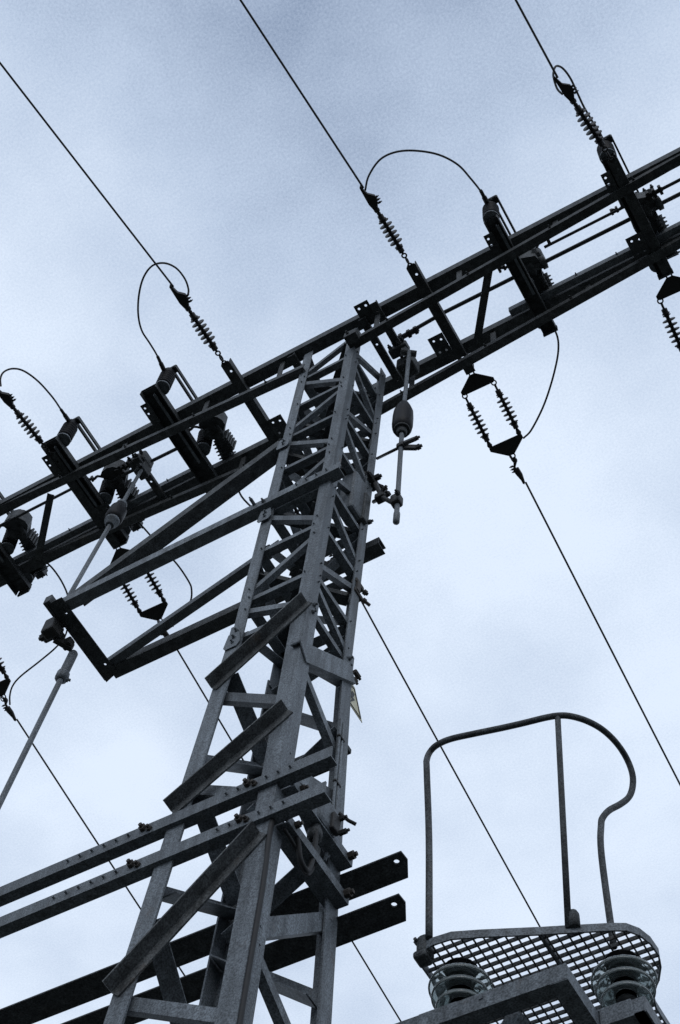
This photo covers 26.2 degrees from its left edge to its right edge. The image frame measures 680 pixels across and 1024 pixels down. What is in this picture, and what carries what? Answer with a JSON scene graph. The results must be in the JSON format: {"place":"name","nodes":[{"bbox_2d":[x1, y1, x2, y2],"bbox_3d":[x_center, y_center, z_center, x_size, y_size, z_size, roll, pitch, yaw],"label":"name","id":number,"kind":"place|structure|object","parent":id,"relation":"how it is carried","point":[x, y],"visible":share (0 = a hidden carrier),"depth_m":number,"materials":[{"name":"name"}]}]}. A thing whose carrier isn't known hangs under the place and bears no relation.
{"place":"outdoors","nodes":[
{"label":"outdoors","id":0,"kind":"place"},
{"bbox_2d":[0,0,679,1023],"label":"sky","id":1,"kind":"structure","parent":0,"point":[182,114],"materials":[{"name":"blue"}]},
{"bbox_3d":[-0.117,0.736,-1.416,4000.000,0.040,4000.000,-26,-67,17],"label":"ground","id":2,"kind":"structure","parent":0,"visible":0},
{"bbox_2d":[102,327,385,1023],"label":"lattice tower","id":3,"kind":"structure","parent":2,"relation":"on","point":[268,737],"depth_m":5.93,"materials":[{"name":"metal"}]},
{"bbox_2d":[0,781,330,938],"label":"angle beam","id":4,"kind":"structure","parent":3,"relation":"attached to","point":[131,871],"depth_m":5.17,"materials":[{"name":"metal"}]},
{"bbox_2d":[0,746,336,906],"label":"angle beam","id":5,"kind":"structure","parent":3,"relation":"attached to","point":[243,793],"depth_m":5.36,"materials":[{"name":"metal"}]},
{"bbox_2d":[0,851,407,1023],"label":"angle beam","id":6,"kind":"structure","parent":3,"relation":"attached to","point":[360,881],"depth_m":5.58,"materials":[{"name":"metal"}]},
{"bbox_2d":[43,441,385,681],"bbox_3d":[-0.645,0.148,8.195,1.840,0.887,0.602,-26,-67,17],"label":"outrigger bracket","id":7,"kind":"object","parent":3,"relation":"attached to","point":[149,553],"visible":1,"depth_m":7.98,"materials":[{"name":"metal"}]},
{"bbox_2d":[61,893,405,1023],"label":"angle beam","id":8,"kind":"structure","parent":3,"relation":"attached to","point":[369,919],"depth_m":5.23,"materials":[{"name":"metal"}]},
{"bbox_2d":[237,818,285,1023],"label":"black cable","id":9,"kind":"object","parent":3,"relation":"attached to","point":[242,1007],"visible":0.72,"depth_m":4.55,"materials":[{"name":"black rubber"}]},
{"bbox_2d":[276,818,354,909],"bbox_3d":[-0.094,1.228,5.127,0.119,0.046,0.417,-26,-67,17],"label":"spreader bar","id":10,"kind":"object","parent":3,"relation":"attached to","point":[321,882],"visible":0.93,"depth_m":5.12,"materials":[{"name":"metal"}]},
{"bbox_2d":[282,782,357,871],"bbox_3d":[-0.066,1.129,5.300,0.089,0.046,0.417,-26,-67,17],"label":"spreader bar","id":11,"kind":"object","parent":3,"relation":"attached to","point":[341,858],"visible":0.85,"depth_m":5.31,"materials":[{"name":"metal"}]},
{"bbox_2d":[294,745,350,776],"bbox_3d":[-0.170,1.078,6.186,0.475,0.070,0.104,-26,-67,17],"label":"cut girder","id":12,"kind":"object","parent":3,"relation":"attached to","point":[325,771],"visible":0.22,"depth_m":6.15,"materials":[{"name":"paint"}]},
{"bbox_2d":[290,640,360,684],"bbox_3d":[-0.055,0.662,6.272,0.058,0.421,0.471,-26,-67,17],"label":"channel bracket","id":13,"kind":"object","parent":3,"relation":"attached to","point":[327,666],"visible":0.96,"depth_m":6.24,"materials":[{"name":"metal"}]},
{"bbox_2d":[307,802,356,854],"bbox_3d":[-0.046,1.174,5.291,0.108,0.335,0.203,-54,-78,25],"label":"control box","id":14,"kind":"object","parent":3,"relation":"attached to","point":[331,820],"visible":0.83,"depth_m":5.31,"materials":[{"name":"metal"}]},
{"bbox_2d":[283,821,318,875],"bbox_3d":[-0.134,1.132,5.100,0.027,0.271,0.218,-26,-67,17],"label":"cable loop","id":15,"kind":"object","parent":14,"relation":"hanging from","point":[309,869],"visible":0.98,"depth_m":5.03,"materials":[{"name":"black rubber"}]},
{"bbox_2d":[323,718,344,862],"bbox_3d":[-0.018,1.073,5.690,0.039,0.922,0.066,-26,-67,17],"label":"conduit","id":16,"kind":"object","parent":3,"relation":"attached to","point":[336,779],"visible":0.68,"depth_m":5.80,"materials":[{"name":"metal"}]},
{"bbox_2d":[0,147,679,586],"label":"crossarm","id":17,"kind":"object","parent":3,"relation":"attached to","point":[558,299],"visible":0.91,"depth_m":9.44,"materials":[{"name":"paint"}]},
{"bbox_2d":[0,658,15,720],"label":"double insulator string","id":18,"kind":"object","parent":17,"relation":"attached to","point":[5,683],"visible":1,"depth_m":10.85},
{"bbox_2d":[16,719,199,999],"bbox_3d":[10.117,21.602,19.102,0.014,2.158,50.002,-26,-68,17],"label":"conductor","id":19,"kind":"object","parent":18,"relation":"attached to","point":[71,803],"visible":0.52,"depth_m":11.08,"materials":[{"name":"metal"}]},
{"bbox_2d":[0,492,48,596],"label":"pole disconnector","id":20,"kind":"object","parent":17,"relation":"on","point":[16,579],"visible":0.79,"depth_m":10.53,"materials":[{"name":"paint"}]},
{"bbox_2d":[9,563,67,704],"bbox_3d":[-2.166,0.894,10.686,0.343,0.342,1.130,12,-62,-2],"label":"jumper cable","id":21,"kind":"object","parent":20,"relation":"attached to","point":[51,651],"visible":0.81,"depth_m":10.72,"materials":[{"name":"metal"}]},
{"bbox_2d":[0,390,53,456],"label":"insulator string","id":22,"kind":"object","parent":17,"relation":"attached to","point":[8,400],"visible":1,"depth_m":9.88,"materials":[{"name":"black ceramic"}]},
{"bbox_2d":[0,448,176,526],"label":"drive shaft","id":23,"kind":"object","parent":17,"relation":"attached to","point":[147,464],"visible":0.93,"depth_m":10.12,"materials":[{"name":"paint"}]},
{"bbox_2d":[0,469,142,808],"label":"operating rod","id":24,"kind":"object","parent":23,"relation":"hanging from","point":[54,627],"visible":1,"depth_m":7.95,"materials":[{"name":"metal"}]},
{"bbox_2d":[41,416,144,548],"bbox_3d":[-1.665,-0.213,10.299,0.381,0.388,0.970,-26,-67,17],"label":"pole disconnector","id":25,"kind":"object","parent":17,"relation":"on","point":[60,442],"visible":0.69,"depth_m":10.21,"materials":[{"name":"paint"}]},
{"bbox_2d":[0,368,70,420],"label":"jumper cable","id":26,"kind":"object","parent":25,"relation":"attached to","point":[65,416],"visible":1,"depth_m":9.95,"materials":[{"name":"rubber"}]},
{"bbox_2d":[138,523,192,626],"bbox_3d":[-1.276,0.381,10.346,0.232,0.341,0.804,-26,-67,17],"label":"jumper cable","id":27,"kind":"object","parent":25,"relation":"attached to","point":[148,533],"visible":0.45,"depth_m":10.39,"materials":[{"name":"metal"}]},
{"bbox_2d":[110,547,168,636],"bbox_3d":[-1.385,0.595,10.417,0.287,0.081,0.834,-25,-76,16],"label":"double insulator string","id":28,"kind":"object","parent":17,"relation":"attached to","point":[156,612],"visible":0.59,"depth_m":10.42,"materials":[{"name":"black ceramic"}]},
{"bbox_2d":[177,650,400,1021],"bbox_3d":[11.018,21.151,18.798,0.014,2.153,50.002,-25,-67,16],"label":"conductor","id":29,"kind":"object","parent":28,"relation":"attached to","point":[185,663],"visible":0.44,"depth_m":11.11,"materials":[{"name":"metal"}]},
{"bbox_2d":[140,365,236,492],"bbox_3d":[-0.956,-0.552,10.064,0.381,0.388,0.970,-26,-67,17],"label":"pole disconnector","id":30,"kind":"object","parent":17,"relation":"attached to","point":[162,411],"visible":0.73,"depth_m":9.98,"materials":[{"name":"paint"}]},
{"bbox_2d":[137,262,189,370],"bbox_3d":[-1.210,-1.269,9.615,0.333,0.413,0.860,20,-63,-6],"label":"jumper cable","id":31,"kind":"object","parent":30,"relation":"attached to","point":[161,365],"visible":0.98,"depth_m":9.58,"materials":[{"name":"rubber"}]},
{"bbox_2d":[169,285,227,365],"bbox_3d":[-0.907,-1.215,9.486,0.105,0.091,0.654,-26,-64,17],"label":"insulator string","id":32,"kind":"object","parent":17,"relation":"attached to","point":[182,298],"visible":1,"depth_m":9.47,"materials":[{"name":"black ceramic"}]},
{"bbox_2d":[0,62,173,286],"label":"conductor","id":33,"kind":"object","parent":32,"relation":"attached to","point":[82,169],"visible":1,"depth_m":8.98,"materials":[{"name":"metal"}]},
{"bbox_2d":[226,471,325,561],"bbox_3d":[-0.373,0.040,9.925,0.968,0.534,0.134,32,-65,-12],"label":"jumper cable","id":34,"kind":"object","parent":17,"relation":"hanging from","point":[244,500],"visible":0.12,"depth_m":9.66,"materials":[{"name":"metal"}]},
{"bbox_2d":[286,464,335,558],"bbox_3d":[-0.159,0.035,10.020,0.304,0.086,0.884,-23,-76,16],"label":"double insulator string","id":35,"kind":"object","parent":17,"relation":"attached to","point":[301,472],"visible":0.09,"depth_m":9.99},
{"bbox_2d":[362,603,540,926],"bbox_3d":[12.014,20.724,18.484,0.014,2.156,50.002,-25,-67,16],"label":"conductor","id":36,"kind":"object","parent":35,"relation":"attached to","point":[414,698],"visible":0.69,"depth_m":10.48,"materials":[{"name":"metal"}]},
{"bbox_2d":[359,185,412,267],"bbox_3d":[0.298,-1.775,9.096,0.100,0.086,0.623,-26,-64,17],"label":"insulator string","id":37,"kind":"object","parent":17,"relation":"attached to","point":[372,200],"visible":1,"depth_m":9.08,"materials":[{"name":"black ceramic"}]},
{"bbox_2d":[239,0,363,187],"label":"conductor","id":38,"kind":"object","parent":37,"relation":"attached to","point":[299,90],"visible":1,"depth_m":8.68,"materials":[{"name":"metal"}]},
{"bbox_2d":[461,372,524,483],"bbox_3d":[1.041,-0.555,9.617,0.292,0.082,0.849,-24,-76,16],"label":"double insulator string","id":39,"kind":"object","parent":17,"relation":"attached to","point":[475,382],"visible":1,"depth_m":9.59,"materials":[{"name":"black ceramic"}]},
{"bbox_2d":[525,482,679,785],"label":"conductor","id":40,"kind":"object","parent":39,"relation":"attached to","point":[594,617],"visible":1,"depth_m":9.97,"materials":[{"name":"metal"}]},
{"bbox_2d":[482,195,557,336],"bbox_3d":[1.171,-1.555,9.367,0.313,0.388,0.946,-26,-67,17],"label":"pole disconnector","id":41,"kind":"object","parent":17,"relation":"attached to","point":[531,281],"visible":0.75,"depth_m":9.28,"materials":[{"name":"paint"}]},
{"bbox_2d":[364,149,488,203],"bbox_3d":[0.582,-2.074,9.047,0.805,0.415,0.287,14,-62,-3],"label":"jumper cable","id":42,"kind":"object","parent":41,"relation":"attached to","point":[485,199],"visible":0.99,"depth_m":8.98,"materials":[{"name":"rubber"}]},
{"bbox_2d":[523,331,558,438],"bbox_3d":[1.331,-0.832,9.538,0.088,0.370,0.670,15,-62,-3],"label":"jumper cable","id":43,"kind":"object","parent":41,"relation":"hanging from","point":[540,412],"visible":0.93,"depth_m":9.51,"materials":[{"name":"rubber"}]},
{"bbox_2d":[387,178,679,379],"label":"drive shaft","id":44,"kind":"object","parent":17,"relation":"attached to","point":[402,348],"visible":0.94,"depth_m":9.29,"materials":[{"name":"paint"}]},
{"bbox_2d":[372,350,422,524],"bbox_3d":[0.288,-0.420,8.251,0.157,2.330,0.394,40,-67,-15],"label":"operating rod","id":45,"kind":"object","parent":44,"relation":"hanging from","point":[402,422],"visible":1,"depth_m":7.99,"materials":[{"name":"metal"}]},
{"bbox_2d":[553,76,614,162],"bbox_3d":[1.463,-2.342,8.704,0.104,0.090,0.648,-32,-66,19],"label":"insulator string","id":46,"kind":"object","parent":17,"relation":"attached to","point":[567,90],"visible":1,"depth_m":8.69,"materials":[{"name":"black ceramic"}]},
{"bbox_2d":[515,0,558,77],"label":"conductor","id":47,"kind":"object","parent":46,"relation":"attached to","point":[536,38],"visible":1,"depth_m":8.47,"materials":[{"name":"metal"}]},
{"bbox_2d":[597,134,679,279],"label":"pole disconnector","id":48,"kind":"object","parent":17,"relation":"attached to","point":[657,222],"visible":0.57,"depth_m":9.07,"materials":[{"name":"paint"}]},
{"bbox_2d":[552,65,604,140],"bbox_3d":[1.446,-2.432,8.779,0.097,0.433,0.603,-34,-70,20],"label":"jumper cable","id":49,"kind":"object","parent":48,"relation":"attached to","point":[572,82],"visible":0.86,"depth_m":8.74,"materials":[{"name":"metal"}]},
{"bbox_2d":[656,274,679,351],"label":"double insulator string","id":50,"kind":"object","parent":17,"relation":"attached to","point":[670,286],"visible":1,"depth_m":9.18,"materials":[{"name":"black ceramic"}]},
{"bbox_2d":[338,471,373,526],"bbox_3d":[0.093,-0.063,7.848,0.140,0.420,0.164,-26,-67,17],"label":"equipment box","id":51,"kind":"object","parent":3,"relation":"attached to","point":[356,499],"visible":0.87,"depth_m":7.77,"materials":[{"name":"metal"}]},
{"bbox_2d":[350,685,361,722],"bbox_3d":[0.055,0.809,6.437,0.006,0.158,0.196,-26,-67,17],"label":"warning sign","id":52,"kind":"object","parent":3,"relation":"attached to","point":[354,704],"visible":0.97,"depth_m":6.42,"materials":[{"name":"yellow metal"}]},
{"bbox_2d":[350,577,370,606],"bbox_3d":[0.100,0.399,7.146,0.044,0.122,0.129,-31,-69,19],"label":"pipe clamp","id":53,"kind":"object","parent":3,"relation":"attached to","point":[358,588],"visible":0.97,"depth_m":7.12,"materials":[{"name":"black metal"}]},
{"bbox_2d":[366,471,383,491],"bbox_3d":[0.195,-0.177,8.154,0.089,0.060,0.142,-26,-67,17],"label":"pipe clamp","id":54,"kind":"object","parent":3,"relation":"attached to","point":[372,478],"visible":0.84,"depth_m":8.14,"materials":[{"name":"black metal"}]},
{"bbox_2d":[395,963,661,1023],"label":"support frame","id":55,"kind":"object","parent":3,"relation":"attached to","point":[509,1001],"visible":1,"depth_m":4.37,"materials":[{"name":"metal"}]},
{"bbox_2d":[428,957,492,1008],"bbox_3d":[0.385,1.572,4.668,0.212,0.294,0.212,-26,-67,17],"label":"glass insulator","id":56,"kind":"object","parent":55,"relation":"on","point":[456,979],"visible":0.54,"depth_m":4.69,"materials":[{"name":"glass"}]},
{"bbox_2d":[413,712,669,1023],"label":"access platform","id":57,"kind":"structure","parent":56,"relation":"on","point":[427,950],"depth_m":4.80,"materials":[{"name":"paint"}]},
{"bbox_2d":[591,949,657,1007],"bbox_3d":[0.900,1.525,4.601,0.212,0.294,0.212,-26,-67,17],"label":"glass insulator","id":58,"kind":"object","parent":55,"relation":"on","point":[618,975],"visible":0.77,"depth_m":4.62,"materials":[{"name":"glass"}]}
]}

